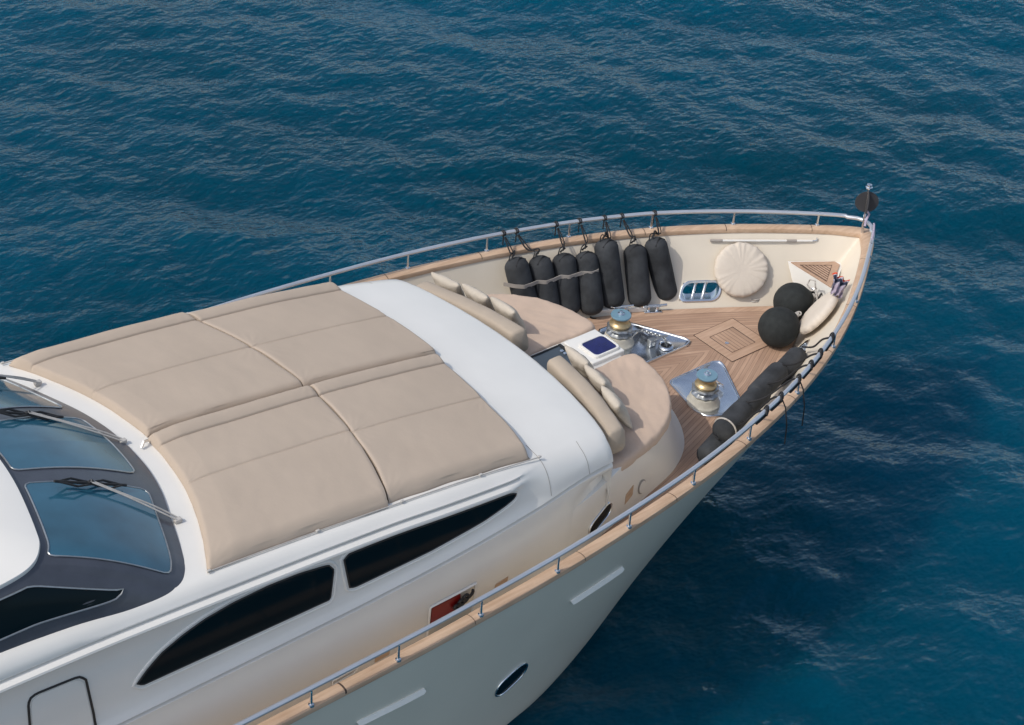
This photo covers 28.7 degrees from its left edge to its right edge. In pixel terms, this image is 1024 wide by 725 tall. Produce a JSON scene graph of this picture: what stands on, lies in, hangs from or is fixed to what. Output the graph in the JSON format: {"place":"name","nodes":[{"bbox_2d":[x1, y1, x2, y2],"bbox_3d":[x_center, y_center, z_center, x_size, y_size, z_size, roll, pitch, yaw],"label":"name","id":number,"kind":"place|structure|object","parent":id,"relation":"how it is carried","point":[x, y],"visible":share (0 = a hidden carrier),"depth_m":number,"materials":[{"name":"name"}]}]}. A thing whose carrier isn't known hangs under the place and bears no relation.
{"place":"outdoors","nodes":[
{"label":"outdoors","id":0,"kind":"place"},
{"bbox_2d":[0,0,1023,724],"bbox_3d":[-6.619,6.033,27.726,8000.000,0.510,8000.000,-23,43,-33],"label":"water","id":1,"kind":"structure","parent":0,"point":[850,552],"depth_m":41.77,"materials":[{"name":"blue liquid"}]},
{"bbox_2d":[0,183,874,724],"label":"motor yacht","id":2,"kind":"object","parent":1,"relation":"on","point":[492,597],"visible":0.76,"depth_m":26.07,"materials":[{"name":"paint"}]},
{"bbox_2d":[9,312,301,437],"bbox_3d":[-4.809,0.150,27.089,3.125,0.427,2.430,-23,43,-33],"label":"sun pad","id":3,"kind":"object","parent":2,"relation":"on","point":[148,378],"visible":0.98,"depth_m":26.98,"materials":[{"name":"fabric"}]},
{"bbox_2d":[148,385,388,571],"bbox_3d":[-3.222,1.398,25.534,3.208,0.458,2.636,-23,43,-33],"label":"sun pad","id":4,"kind":"object","parent":2,"relation":"on","point":[258,475],"visible":1,"depth_m":25.41,"materials":[{"name":"fabric"}]},
{"bbox_2d":[188,282,435,386],"bbox_3d":[-2.874,-0.406,28.617,2.811,0.558,2.366,-23,43,-33],"label":"sun pad","id":5,"kind":"object","parent":2,"relation":"on","point":[309,335],"visible":0.98,"depth_m":28.53,"materials":[{"name":"fabric"}]},
{"bbox_2d":[310,354,529,503],"bbox_3d":[-1.348,0.816,27.075,2.687,0.567,2.576,-23,43,-33],"label":"sun pad","id":6,"kind":"object","parent":2,"relation":"on","point":[417,425],"visible":1,"depth_m":26.91,"materials":[{"name":"fabric"}]},
{"bbox_2d":[500,230,515,260],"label":"lashing","id":7,"kind":"object","parent":2,"relation":"attached to","point":[506,239],"visible":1,"depth_m":32.94,"materials":[{"name":"black fabric"}]},
{"bbox_2d":[505,253,537,297],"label":"fender","id":8,"kind":"object","parent":2,"relation":"hanging from","point":[517,270],"visible":0.63,"depth_m":32.83,"materials":[{"name":"black fabric"}]},
{"bbox_2d":[514,227,539,258],"bbox_3d":[0.235,-1.991,33.055,0.504,0.400,0.155,28,41,30],"label":"lashing","id":9,"kind":"object","parent":2,"relation":"attached to","point":[520,237],"visible":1,"depth_m":33.04,"materials":[{"name":"black fabric"}]},
{"bbox_2d":[488,294,595,355],"bbox_3d":[-0.184,-0.616,31.485,2.384,0.210,2.039,-23,43,-33],"label":"seat cover","id":10,"kind":"object","parent":2,"relation":"on","point":[548,324],"visible":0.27,"depth_m":31.47,"materials":[{"name":"fabric"}]},
{"bbox_2d":[431,272,464,295],"bbox_3d":[-0.987,-1.169,31.506,0.581,0.503,0.326,26,40,27],"label":"pillow","id":11,"kind":"object","parent":10,"relation":"on","point":[445,282],"visible":0.59,"depth_m":31.31,"materials":[{"name":"fabric"}]},
{"bbox_2d":[417,282,528,350],"bbox_3d":[-0.614,-0.704,30.879,2.037,0.469,0.437,27,41,28],"label":"bolster","id":12,"kind":"object","parent":10,"relation":"on","point":[511,331],"visible":0.52,"depth_m":30.57,"materials":[{"name":"fabric"}]},
{"bbox_2d":[461,283,495,311],"bbox_3d":[-0.507,-0.975,31.287,0.581,0.494,0.334,30,43,32],"label":"pillow","id":13,"kind":"object","parent":10,"relation":"on","point":[476,295],"visible":0.56,"depth_m":31.09,"materials":[{"name":"fabric"}]},
{"bbox_2d":[490,297,525,329],"bbox_3d":[-0.058,-0.753,31.024,0.351,0.483,0.601,-23,43,-33],"label":"pillow","id":14,"kind":"object","parent":10,"relation":"on","point":[504,309],"visible":0.66,"depth_m":30.85,"materials":[{"name":"fabric"}]},
{"bbox_2d":[528,252,560,304],"bbox_3d":[0.543,-1.253,33.243,0.442,1.198,0.672,-23,43,-33],"label":"fender","id":15,"kind":"object","parent":2,"relation":"hanging from","point":[541,267],"visible":0.69,"depth_m":33.02,"materials":[{"name":"black fabric"}]},
{"bbox_2d":[553,221,564,255],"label":"lashing","id":16,"kind":"object","parent":2,"relation":"attached to","point":[558,231],"visible":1,"depth_m":33.27,"materials":[{"name":"black fabric"}]},
{"bbox_2d":[552,248,580,312],"bbox_3d":[0.909,-1.306,33.385,0.412,1.172,0.660,-16,40,-26],"label":"fender","id":17,"kind":"object","parent":2,"relation":"hanging from","point":[568,289],"visible":0.77,"depth_m":33.20,"materials":[{"name":"black fabric"}]},
{"bbox_2d":[503,269,598,288],"bbox_3d":[0.678,-1.412,33.092,1.686,0.126,0.272,-13,39,-23],"label":"strap","id":18,"kind":"object","parent":17,"relation":"attached to","point":[545,281],"visible":1,"depth_m":33.00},
{"bbox_2d":[577,218,587,253],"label":"lashing","id":19,"kind":"object","parent":2,"relation":"attached to","point":[581,226],"visible":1,"depth_m":33.41,"materials":[{"name":"black fabric"}]},
{"bbox_2d":[575,246,603,318],"bbox_3d":[1.288,-1.327,33.477,0.416,1.135,0.736,-11,38,-21],"label":"fender","id":20,"kind":"object","parent":2,"relation":"hanging from","point":[591,294],"visible":1,"depth_m":33.31,"materials":[{"name":"black fabric"}]},
{"bbox_2d":[599,214,610,241],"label":"lashing","id":21,"kind":"object","parent":2,"relation":"attached to","point":[606,225],"visible":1,"depth_m":33.54,"materials":[{"name":"black fabric"}]},
{"bbox_2d":[594,234,624,308],"bbox_3d":[1.640,-1.491,33.597,0.416,1.333,0.686,-23,43,-33],"label":"fender","id":22,"kind":"object","parent":2,"relation":"hanging from","point":[606,250],"visible":0.94,"depth_m":33.41,"materials":[{"name":"black fabric"}]},
{"bbox_2d":[619,213,635,245],"bbox_3d":[1.920,-2.253,33.659,0.148,0.441,0.454,-18,41,-28],"label":"lashing","id":23,"kind":"object","parent":2,"relation":"attached to","point":[625,223],"visible":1,"depth_m":33.64,"materials":[{"name":"black fabric"}]},
{"bbox_2d":[584,354,671,470],"bbox_3d":[1.603,0.743,29.765,2.384,0.210,2.039,-23,43,-33],"label":"seat cover","id":24,"kind":"object","parent":2,"relation":"on","point":[638,384],"visible":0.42,"depth_m":29.88,"materials":[{"name":"fabric"}]},
{"bbox_2d":[565,346,593,379],"bbox_3d":[1.049,0.035,30.035,0.337,0.494,0.596,-23,43,-33],"label":"pillow","id":25,"kind":"object","parent":24,"relation":"on","point":[578,360],"visible":0.83,"depth_m":29.88,"materials":[{"name":"fabric"}]},
{"bbox_2d":[547,356,625,453],"bbox_3d":[1.106,0.599,29.224,0.434,0.472,2.037,-13,39,-23],"label":"bolster","id":26,"kind":"object","parent":24,"relation":"on","point":[573,381],"visible":0.76,"depth_m":28.97,"materials":[{"name":"fabric"}]},
{"bbox_2d":[584,364,614,396],"bbox_3d":[1.323,0.323,29.658,0.339,0.483,0.581,-16,40,-27],"label":"pillow","id":27,"kind":"object","parent":24,"relation":"on","point":[597,379],"visible":0.83,"depth_m":29.49,"materials":[{"name":"fabric"}]},
{"bbox_2d":[601,386,632,428],"bbox_3d":[1.529,0.653,29.213,0.327,0.494,0.582,-12,38,-22],"label":"pillow","id":28,"kind":"object","parent":24,"relation":"on","point":[615,404],"visible":0.84,"depth_m":29.06,"materials":[{"name":"fabric"}]},
{"bbox_2d":[623,239,650,306],"bbox_3d":[2.117,-1.466,33.760,0.402,1.152,0.700,-13,39,-23],"label":"fender","id":29,"kind":"object","parent":2,"relation":"hanging from","point":[637,275],"visible":1,"depth_m":33.60,"materials":[{"name":"black fabric"}]},
{"bbox_2d":[649,210,661,240],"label":"lashing","id":30,"kind":"object","parent":2,"relation":"attached to","point":[657,223],"visible":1,"depth_m":33.77,"materials":[{"name":"black fabric"}]},
{"bbox_2d":[644,234,676,300],"bbox_3d":[2.523,-1.585,33.911,0.675,1.239,0.400,23,39,25],"label":"fender","id":31,"kind":"object","parent":2,"relation":"hanging from","point":[660,267],"visible":1,"depth_m":33.74,"materials":[{"name":"black fabric"}]},
{"bbox_2d":[697,432,733,464],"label":"fender","id":32,"kind":"object","parent":2,"relation":"hanging from","point":[711,443],"visible":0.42,"depth_m":30.22,"materials":[{"name":"black fabric"}]},
{"bbox_2d":[712,400,752,441],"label":"fender","id":33,"kind":"object","parent":32,"relation":"on","point":[736,412],"visible":0.88,"depth_m":30.35,"materials":[{"name":"black fabric"}]},
{"bbox_2d":[714,417,736,433],"bbox_3d":[3.242,1.002,30.397,0.398,0.396,0.063,25,40,27],"label":"strap","id":34,"kind":"object","parent":33,"relation":"attached to","point":[729,421],"visible":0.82,"depth_m":30.27,"materials":[{"name":"fabric"}]},
{"bbox_2d":[714,242,767,296],"bbox_3d":[3.910,-1.584,34.134,0.943,0.809,0.610,1,35,-5],"label":"round cushion","id":35,"kind":"object","parent":2,"relation":"on","point":[740,269],"visible":1,"depth_m":34.06,"materials":[{"name":"fabric"}]},
{"bbox_2d":[737,405,768,425],"bbox_3d":[3.566,0.889,29.901,0.280,1.020,1.148,-3,36,-10],"label":"lashing","id":36,"kind":"object","parent":2,"relation":"attached to","point":[766,407],"visible":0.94,"depth_m":29.41,"materials":[{"name":"black fabric"}]},
{"bbox_2d":[737,387,770,412],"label":"fender","id":37,"kind":"object","parent":2,"relation":"hanging from","point":[752,394],"visible":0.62,"depth_m":30.96,"materials":[{"name":"black fabric"}]},
{"bbox_2d":[747,362,787,392],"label":"fender","id":38,"kind":"object","parent":37,"relation":"on","point":[774,371],"visible":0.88,"depth_m":31.30,"materials":[{"name":"black fabric"}]},
{"bbox_2d":[710,237,816,241],"bbox_3d":[4.313,-2.096,34.212,1.877,0.078,0.061,-1,35,-7],"label":"boat pole","id":39,"kind":"object","parent":2,"relation":"attached to","point":[743,240],"visible":1,"depth_m":34.19,"materials":[{"name":"silver metal"}]},
{"bbox_2d":[741,391,787,443],"bbox_3d":[3.729,0.772,30.084,0.352,1.018,0.964,-17,40,-27],"label":"lashing","id":40,"kind":"object","parent":2,"relation":"attached to","point":[778,403],"visible":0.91,"depth_m":29.75,"materials":[{"name":"black fabric"}]},
{"bbox_2d":[747,373,804,425],"bbox_3d":[4.040,0.475,30.361,0.917,0.810,0.385,30,42,31],"label":"lashing","id":41,"kind":"object","parent":2,"relation":"attached to","point":[796,385],"visible":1,"depth_m":30.22,"materials":[{"name":"black fabric"}]},
{"bbox_2d":[758,307,801,347],"bbox_3d":[4.423,-0.591,33.167,0.691,0.683,0.690,9,35,6],"label":"ball fender","id":42,"kind":"object","parent":2,"relation":"on","point":[778,327],"visible":1,"depth_m":32.93,"materials":[{"name":"fabric"}]},
{"bbox_2d":[767,359,813,384],"bbox_3d":[4.257,0.213,30.749,0.364,0.799,0.874,-23,43,-33],"label":"lashing","id":43,"kind":"object","parent":2,"relation":"attached to","point":[800,367],"visible":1,"depth_m":30.57,"materials":[{"name":"black fabric"}]},
{"bbox_2d":[778,347,806,384],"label":"fender","id":44,"kind":"object","parent":2,"relation":"hanging from","point":[793,355],"visible":0.52,"depth_m":32.02,"materials":[{"name":"black fabric"}]},
{"bbox_2d":[773,282,818,320],"bbox_3d":[4.755,-1.021,33.846,0.671,0.656,0.671,25,40,27],"label":"ball fender","id":45,"kind":"object","parent":2,"relation":"on","point":[794,297],"visible":0.71,"depth_m":33.59,"materials":[{"name":"fabric"}]},
{"bbox_2d":[782,348,822,366],"bbox_3d":[4.546,-0.013,31.044,0.300,0.732,0.955,-9,37,-19],"label":"lashing","id":46,"kind":"object","parent":2,"relation":"attached to","point":[820,350],"visible":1,"depth_m":30.80,"materials":[{"name":"black fabric"}]},
{"bbox_2d":[807,279,817,299],"bbox_3d":[5.077,-1.123,33.584,0.098,0.518,0.428,-14,39,-24],"label":"coiled line","id":47,"kind":"object","parent":2,"relation":"hanging from","point":[810,288],"visible":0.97,"depth_m":33.53,"materials":[{"name":"fabric"}]},
{"bbox_2d":[801,332,834,351],"bbox_3d":[4.860,-0.261,31.573,0.222,0.892,1.214,0,35,-6],"label":"lashing","id":48,"kind":"object","parent":2,"relation":"attached to","point":[822,339],"visible":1,"depth_m":31.14,"materials":[{"name":"black fabric"}]},
{"bbox_2d":[799,292,838,334],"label":"fender","id":49,"kind":"object","parent":2,"relation":"on","point":[818,312],"visible":0.99,"depth_m":32.85,"materials":[{"name":"fabric"}]},
{"bbox_2d":[830,272,849,297],"bbox_3d":[5.385,-1.257,32.987,0.300,0.116,0.480,30,46,-8],"label":"folded flag","id":50,"kind":"object","parent":2,"relation":"attached to","point":[839,284],"visible":1,"depth_m":33.00,"materials":[{"name":"fabric"}]},
{"bbox_2d":[855,190,878,213],"bbox_3d":[6.020,-2.725,33.939,0.288,0.400,0.288,-25,45,-35],"label":"anchor ball","id":51,"kind":"object","parent":2,"relation":"attached to","point":[861,204],"visible":1,"depth_m":33.93,"materials":[{"name":"black plastic"}]},
{"bbox_2d":[864,211,874,239],"bbox_3d":[6.077,-2.274,33.803,0.183,0.273,0.782,5,35,1],"label":"halyard","id":52,"kind":"object","parent":2,"relation":"attached to","point":[865,223],"visible":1,"depth_m":34.02,"materials":[{"name":"silver metal"}]}
]}

